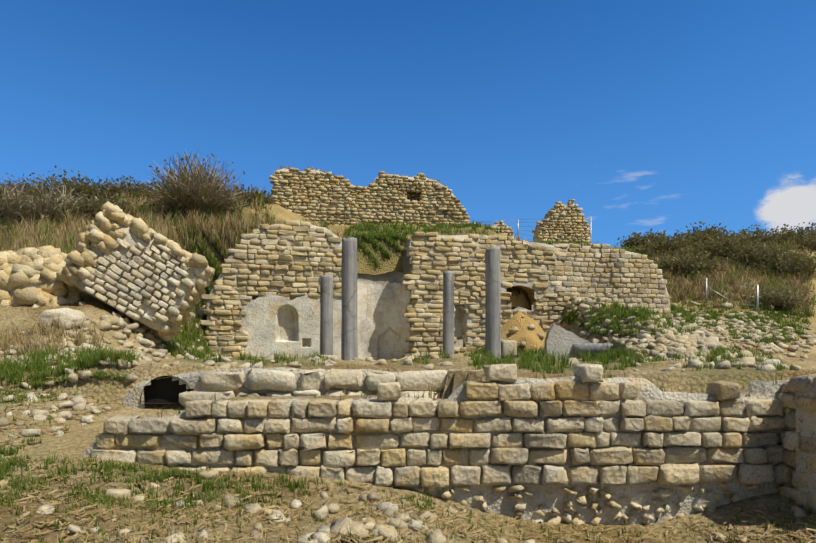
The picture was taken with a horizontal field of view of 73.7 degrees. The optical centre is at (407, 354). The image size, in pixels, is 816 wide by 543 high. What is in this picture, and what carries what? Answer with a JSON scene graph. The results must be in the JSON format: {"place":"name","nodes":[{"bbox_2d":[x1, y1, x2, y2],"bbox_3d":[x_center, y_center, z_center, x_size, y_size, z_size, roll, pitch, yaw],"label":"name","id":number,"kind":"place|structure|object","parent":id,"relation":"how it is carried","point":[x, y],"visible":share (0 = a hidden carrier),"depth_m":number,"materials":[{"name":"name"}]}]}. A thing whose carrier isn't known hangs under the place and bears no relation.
{"place":"outdoors","nodes":[
{"label":"outdoors","id":0,"kind":"place"},
{"bbox_2d":[123,367,482,407],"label":"platform wall","id":1,"kind":"structure","parent":0,"point":[310,382],"depth_m":9.43,"materials":[{"name":"beige stone"}]},
{"bbox_2d":[269,167,469,226],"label":"wall","id":2,"kind":"structure","parent":0,"point":[333,186],"depth_m":31.83,"materials":[{"name":"beige stone"}]},
{"bbox_2d":[0,201,815,542],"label":"terrain","id":3,"kind":"structure","parent":0,"point":[76,441],"depth_m":7.67,"materials":[{"name":"brown soil"}]},
{"bbox_2d":[0,245,88,307],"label":"rock pile","id":4,"kind":"object","parent":3,"relation":"on","point":[31,265],"depth_m":14.69,"materials":[{"name":"beige stone"}]},
{"bbox_2d":[39,308,85,325],"bbox_3d":[-8.665,-0.806,13.701,1.086,0.715,0.806,0,0,-1],"label":"boulder","id":5,"kind":"object","parent":3,"relation":"on","point":[68,312],"visible":0.44,"depth_m":13.39,"materials":[{"name":"stone"}]},
{"bbox_2d":[56,201,214,340],"bbox_3d":[-7.655,-2.310,15.558,4.029,3.890,1.636,0,0,-20],"label":"tilted wall block rubble","id":6,"kind":"object","parent":3,"relation":"on","point":[102,229],"visible":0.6,"depth_m":14.92,"materials":[{"name":"beige stone"}]},
{"bbox_2d":[76,223,196,331],"bbox_3d":[-7.644,-2.223,15.524,3.416,3.236,1.321,0,0,-17],"label":"fallen wall face","id":7,"kind":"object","parent":3,"relation":"on","point":[111,278],"depth_m":15.02},
{"bbox_2d":[140,375,192,403],"bbox_3d":[-4.187,0.616,9.514,0.920,0.490,0.160,0,0,-1],"label":"arched opening","id":8,"kind":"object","parent":3,"relation":"in","point":[163,390],"depth_m":9.59,"materials":[{"name":"stone"}]},
{"bbox_2d":[321,355,335,358],"bbox_3d":[-3.108,0.143,20.733,0.720,0.259,0.722,0,0,-1],"label":"column base","id":9,"kind":"object","parent":3,"relation":"on","point":[329,356],"depth_m":20.38,"materials":[{"name":"stone"}]},
{"bbox_2d":[320,275,332,354],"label":"column","id":10,"kind":"structure","parent":9,"relation":"on","point":[326,314],"depth_m":20.53,"materials":[{"name":"stone"}]},
{"bbox_2d":[341,237,357,359],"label":"column","id":11,"kind":"structure","parent":3,"relation":"on","point":[349,345],"depth_m":16.35,"materials":[{"name":"stone"}]},
{"bbox_2d":[0,188,815,542],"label":"green grass blades","id":12,"kind":"object","parent":3,"relation":"on","point":[90,358],"visible":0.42,"depth_m":11.57,"materials":[{"name":"green plant"}]},
{"bbox_2d":[0,183,815,542],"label":"dry grass blades","id":13,"kind":"object","parent":3,"relation":"on","point":[244,223],"visible":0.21,"depth_m":7.22,"materials":[{"name":"beige plant"}]},
{"bbox_2d":[0,288,815,542],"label":"loose stones","id":14,"kind":"object","parent":3,"relation":"on","point":[688,343],"visible":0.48,"depth_m":12.51,"materials":[{"name":"beige stone"}]},
{"bbox_2d":[0,150,815,308],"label":"bush","id":15,"kind":"object","parent":3,"relation":"on","point":[692,238],"depth_m":30.48,"materials":[{"name":"green plant"}]},
{"bbox_2d":[98,166,782,433],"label":"loose stones","id":16,"kind":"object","parent":3,"relation":"on","point":[337,234],"depth_m":24.31,"materials":[{"name":"beige stone"}]},
{"bbox_2d":[443,271,453,354],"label":"column","id":17,"kind":"structure","parent":3,"relation":"on","point":[448,310],"depth_m":22.94,"materials":[{"name":"stone"}]},
{"bbox_2d":[485,246,500,357],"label":"column","id":18,"kind":"structure","parent":3,"relation":"on","point":[492,304],"depth_m":17.16,"materials":[{"name":"stone"}]},
{"bbox_2d":[491,220,514,239],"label":"ruined wall","id":19,"kind":"structure","parent":3,"relation":"on","point":[505,230],"depth_m":33.21,"materials":[{"name":"beige stone"}]},
{"bbox_2d":[501,340,516,356],"bbox_3d":[3.216,-0.170,17.778,0.518,0.557,0.612,0,0,-13],"label":"square block","id":20,"kind":"object","parent":3,"relation":"on","point":[511,345],"depth_m":17.49,"materials":[{"name":"stone"}]},
{"bbox_2d":[534,202,589,243],"bbox_3d":[9.548,-6.460,33.846,3.207,5.856,1.025,0,0,-6],"label":"ruin stub","id":21,"kind":"object","parent":3,"relation":"on","point":[538,226],"visible":0.17,"depth_m":33.39,"materials":[{"name":"beige stone"}]},
{"bbox_2d":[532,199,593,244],"bbox_3d":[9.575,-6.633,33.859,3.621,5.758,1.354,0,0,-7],"label":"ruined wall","id":22,"kind":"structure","parent":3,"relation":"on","point":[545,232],"depth_m":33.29,"materials":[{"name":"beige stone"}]},
{"bbox_2d":[544,324,590,359],"bbox_3d":[5.822,-0.408,19.544,1.894,1.338,0.338,0,0,-8],"label":"broken slab","id":23,"kind":"object","parent":3,"relation":"on","point":[557,337],"depth_m":19.33,"materials":[{"name":"stone"}]},
{"bbox_2d":[573,343,614,356],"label":"fallen column","id":24,"kind":"structure","parent":3,"relation":"on","point":[595,347],"depth_m":19.00,"materials":[{"name":"stone"}]},
{"bbox_2d":[414,483,793,526],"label":"rubble stones","id":25,"kind":"object","parent":3,"relation":"on","point":[590,492],"visible":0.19,"depth_m":7.02,"materials":[{"name":"stone"}]},
{"bbox_2d":[471,216,758,312],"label":"wire fence posts","id":26,"kind":"object","parent":3,"relation":"on","point":[757,294],"visible":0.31,"depth_m":31.42,"materials":[{"name":"grey metal"}]},
{"bbox_2d":[796,386,815,513],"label":"stone wall","id":27,"kind":"structure","parent":3,"relation":"on","point":[805,421],"depth_m":6.64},
{"bbox_2d":[0,0,815,247],"label":"sky","id":28,"kind":"structure","parent":0,"point":[656,115],"materials":[{"name":"blue"}]},
{"bbox_2d":[200,220,669,357],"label":"apse wall","id":29,"kind":"structure","parent":0,"point":[547,302],"depth_m":25.12,"materials":[{"name":"beige stone"}]},
{"bbox_2d":[243,281,409,359],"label":"plastered wall","id":30,"kind":"structure","parent":29,"relation":"attached to","point":[277,323],"depth_m":24.38,"materials":[{"name":"beige paint"}]},
{"bbox_2d":[454,305,466,342],"bbox_3d":[2.388,-1.363,25.895,0.650,1.851,0.720,0,0,-12],"label":"niche","id":31,"kind":"object","parent":29,"relation":"in","point":[460,320],"visible":0.62,"depth_m":26.25,"materials":[{"name":"paint"}]},
{"bbox_2d":[506,285,535,308],"bbox_3d":[5.307,-2.796,26.747,1.598,1.080,1.220,0,0,-12],"label":"arched niche","id":32,"kind":"object","parent":29,"relation":"in","point":[530,291],"visible":0.23,"depth_m":26.69,"materials":[{"name":"brown stone"}]},
{"bbox_2d":[81,363,793,523],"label":"front wall","id":33,"kind":"structure","parent":0,"point":[653,461],"depth_m":6.95,"materials":[{"name":"beige stone"}]},
{"bbox_2d":[178,218,752,413],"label":"dirt ground","id":34,"kind":"structure","parent":0,"point":[550,242],"depth_m":24.52,"materials":[{"name":"brown soil"}]},
{"bbox_2d":[538,243,672,333],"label":"apse wall","id":35,"kind":"structure","parent":0,"point":[630,269],"depth_m":27.03,"materials":[{"name":"beige stone"}]},
{"bbox_2d":[777,374,815,511],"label":"pier","id":36,"kind":"structure","parent":0,"point":[799,384],"depth_m":6.80,"materials":[{"name":"beige stone"}]}
]}

